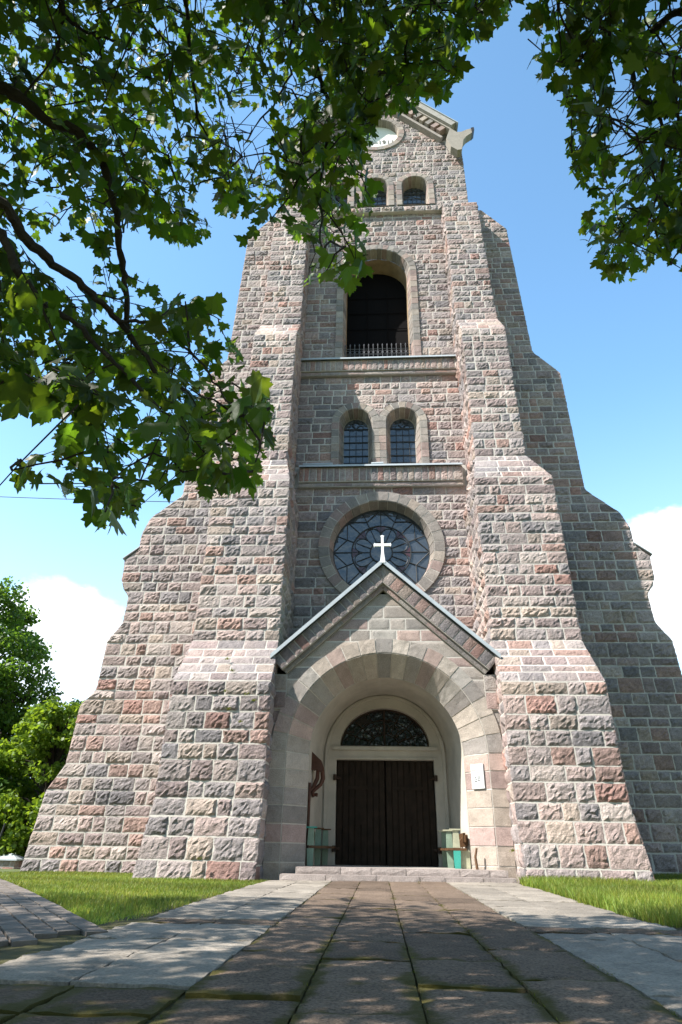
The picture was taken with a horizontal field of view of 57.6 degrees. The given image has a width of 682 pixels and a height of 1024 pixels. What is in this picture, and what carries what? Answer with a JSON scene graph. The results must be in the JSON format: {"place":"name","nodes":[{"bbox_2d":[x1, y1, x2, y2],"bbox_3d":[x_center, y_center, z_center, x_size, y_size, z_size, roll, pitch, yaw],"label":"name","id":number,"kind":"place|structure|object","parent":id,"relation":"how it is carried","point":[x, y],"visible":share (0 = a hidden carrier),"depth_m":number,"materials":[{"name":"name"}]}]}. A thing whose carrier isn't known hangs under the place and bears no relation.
{"place":"outdoors","nodes":[
{"label":"outdoors","id":0,"kind":"place"},
{"bbox_2d":[0,936,57,952],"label":"paver bed","id":1,"kind":"object","parent":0,"point":[5,948],"depth_m":3.62,"materials":[{"name":"soil"}]},
{"bbox_2d":[0,879,107,946],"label":"paver path","id":2,"kind":"structure","parent":0,"point":[27,917],"depth_m":4.62,"materials":[{"name":"grey stone"}]},
{"bbox_2d":[0,853,266,924],"bbox_3d":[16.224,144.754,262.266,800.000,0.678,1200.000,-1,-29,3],"label":"ground","id":3,"kind":"structure","parent":0,"point":[6,870],"depth_m":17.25,"materials":[{"name":"green plant"}]},
{"bbox_2d":[0,823,5,838],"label":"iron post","id":4,"kind":"object","parent":3,"relation":"on","point":[3,828],"visible":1,"depth_m":25.61,"materials":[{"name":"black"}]},
{"bbox_2d":[0,764,15,834],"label":"park tree","id":5,"kind":"object","parent":3,"relation":"on","point":[5,783],"visible":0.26,"depth_m":28.67,"materials":[{"name":"green plant"}]},
{"bbox_2d":[0,853,23,868],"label":"gate pillar","id":6,"kind":"structure","parent":3,"relation":"on","point":[11,861],"depth_m":25.60,"materials":[{"name":"stone"}]},
{"bbox_2d":[0,576,56,792],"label":"park tree","id":7,"kind":"object","parent":3,"relation":"on","point":[15,638],"visible":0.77,"depth_m":34.05,"materials":[{"name":"green plant"}]},
{"bbox_2d":[0,678,63,855],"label":"park tree","id":8,"kind":"object","parent":3,"relation":"on","point":[14,700],"visible":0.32,"depth_m":33.57,"materials":[{"name":"green plant"}]},
{"bbox_2d":[0,695,84,867],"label":"park tree","id":9,"kind":"object","parent":3,"relation":"on","point":[48,727],"visible":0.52,"depth_m":28.68,"materials":[{"name":"green plant"}]},
{"bbox_2d":[10,698,81,833],"bbox_3d":[-16.563,15.222,35.139,6.612,8.800,6.780,-1,-29,3],"label":"park tree","id":10,"kind":"object","parent":3,"relation":"on","point":[62,757],"depth_m":35.39,"materials":[{"name":"green plant"}]},
{"bbox_2d":[0,0,524,535],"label":"maple tree","id":11,"kind":"object","parent":3,"relation":"on","point":[344,48],"visible":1,"depth_m":3.73,"materials":[{"name":"green plant"}]},
{"bbox_2d":[0,880,681,1018],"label":"pale kerb strip","id":12,"kind":"object","parent":3,"relation":"on","point":[164,955],"visible":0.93,"depth_m":3.83,"materials":[{"name":"concrete"}]},
{"bbox_2d":[20,87,681,882],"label":"church tower","id":13,"kind":"structure","parent":3,"relation":"on","point":[406,585],"depth_m":14.56,"materials":[{"name":"stone"}]},
{"bbox_2d":[0,496,172,501],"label":"overhead cable","id":14,"kind":"object","parent":13,"relation":"attached to","point":[73,499],"visible":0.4,"depth_m":23.79,"materials":[{"name":"black metal"}]},
{"bbox_2d":[305,783,310,865],"bbox_3d":[-0.651,6.164,12.307,0.065,1.470,0.059,10,-30,-17],"label":"wooden pole","id":15,"kind":"object","parent":13,"relation":"on","point":[308,807],"visible":0.85,"depth_m":12.35,"materials":[{"name":"red wood"}]},
{"bbox_2d":[311,752,324,797],"bbox_3d":[-0.501,5.488,13.023,0.349,0.933,0.180,-1,-29,3],"label":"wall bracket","id":16,"kind":"object","parent":13,"relation":"attached to","point":[317,766],"depth_m":12.97,"materials":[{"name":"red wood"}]},
{"bbox_2d":[306,826,334,865],"bbox_3d":[-0.406,6.749,12.531,0.500,0.667,1.420,-1,-29,3],"label":"bench","id":17,"kind":"object","parent":13,"relation":"on","point":[315,850],"visible":0.99,"depth_m":12.40,"materials":[{"name":"green wood"}]},
{"bbox_2d":[317,178,353,208],"bbox_3d":[-0.190,-12.083,23.792,1.400,1.879,0.475,-1,-29,3],"label":"window","id":18,"kind":"structure","parent":13,"relation":"in","point":[350,199],"depth_m":23.86,"materials":[{"name":"stone"}]},
{"bbox_2d":[331,403,379,464],"bbox_3d":[0.441,-2.223,18.490,1.430,2.274,0.442,-1,-29,3],"label":"window","id":19,"kind":"structure","parent":13,"relation":"in","point":[355,435],"depth_m":18.57,"materials":[{"name":"stone"}]},
{"bbox_2d":[332,761,385,865],"bbox_3d":[0.399,6.622,13.745,1.158,2.100,0.250,-1,-29,3],"label":"door","id":20,"kind":"structure","parent":13,"relation":"in","point":[360,802],"depth_m":13.78,"materials":[{"name":"brown wood"}]},
{"bbox_2d":[357,174,393,207],"bbox_3d":[1.308,-12.100,23.710,1.400,1.879,0.474,-1,-29,3],"label":"window","id":21,"kind":"structure","parent":13,"relation":"in","point":[385,198],"depth_m":23.78,"materials":[{"name":"stone"}]},
{"bbox_2d":[318,492,444,592],"bbox_3d":[1.081,1.003,16.663,3.359,3.359,0.431,-1,-29,3],"label":"rose window","id":22,"kind":"structure","parent":13,"relation":"in","point":[346,549],"depth_m":16.90,"materials":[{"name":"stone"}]},
{"bbox_2d":[379,402,429,463],"bbox_3d":[1.839,-2.240,18.414,1.430,2.274,0.442,-1,-29,3],"label":"window","id":23,"kind":"structure","parent":13,"relation":"in","point":[403,438],"depth_m":18.49,"materials":[{"name":"stone"}]},
{"bbox_2d":[385,761,441,866],"bbox_3d":[1.579,6.608,13.680,1.158,2.100,0.250,-1,-29,3],"label":"door","id":24,"kind":"structure","parent":13,"relation":"in","point":[410,794],"depth_m":13.72,"materials":[{"name":"brown wood"}]},
{"bbox_2d":[396,173,434,205],"bbox_3d":[2.805,-12.119,23.628,1.400,1.879,0.475,-1,-29,3],"label":"window","id":25,"kind":"structure","parent":13,"relation":"in","point":[413,189],"depth_m":23.78,"materials":[{"name":"stone"}]},
{"bbox_2d":[438,829,466,868],"bbox_3d":[2.210,6.717,12.388,0.420,0.667,1.420,-1,-29,3],"label":"bench","id":26,"kind":"object","parent":13,"relation":"on","point":[451,853],"visible":0.98,"depth_m":12.22,"materials":[{"name":"green wood"}]},
{"bbox_2d":[459,834,467,847],"bbox_3d":[2.374,6.452,12.163,0.180,0.240,0.250,-1,-29,3],"label":"wooden crate","id":27,"kind":"object","parent":26,"relation":"on","point":[463,844],"visible":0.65,"depth_m":12.04,"materials":[{"name":"brown wood"}]},
{"bbox_2d":[461,851,470,868],"bbox_3d":[2.354,6.583,11.756,0.180,0.300,0.040,-1,-29,3],"label":"board","id":28,"kind":"object","parent":13,"relation":"on","point":[465,860],"visible":1,"depth_m":11.73,"materials":[{"name":"beige paint"}]},
{"bbox_2d":[474,848,478,869],"bbox_3d":[2.453,6.279,11.241,0.072,0.347,0.072,-1,-29,3],"label":"wooden stake","id":29,"kind":"object","parent":13,"relation":"on","point":[475,859],"visible":1,"depth_m":11.23,"materials":[{"name":"brown wood"}]},
{"bbox_2d":[470,763,484,788],"bbox_3d":[2.636,5.094,11.965,0.030,0.440,0.294,23,-36,-35],"label":"notice board","id":30,"kind":"object","parent":13,"relation":"attached to","point":[477,776],"visible":1,"depth_m":11.95,"materials":[{"name":"white paper"}]},
{"bbox_2d":[518,0,681,283],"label":"maple tree","id":31,"kind":"object","parent":3,"relation":"on","point":[629,47],"visible":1,"depth_m":3.61,"materials":[{"name":"green plant"}]},
{"bbox_2d":[0,881,681,1023],"bbox_3d":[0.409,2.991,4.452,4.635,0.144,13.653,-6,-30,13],"label":"walkway","id":32,"kind":"structure","parent":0,"point":[363,974],"depth_m":2.79,"materials":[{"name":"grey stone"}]},
{"bbox_2d":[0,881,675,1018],"bbox_3d":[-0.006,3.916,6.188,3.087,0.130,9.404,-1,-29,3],"label":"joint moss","id":33,"kind":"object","parent":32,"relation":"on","point":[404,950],"visible":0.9,"depth_m":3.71,"materials":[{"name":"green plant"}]},
{"bbox_2d":[0,0,681,777],"label":"sky","id":34,"kind":"structure","parent":0,"point":[616,349],"materials":[{"name":"blue"}]},
{"bbox_2d":[516,872,681,927],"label":"grass","id":35,"kind":"structure","parent":0,"point":[658,898],"depth_m":7.34,"materials":[{"name":"green plant"}]}
]}

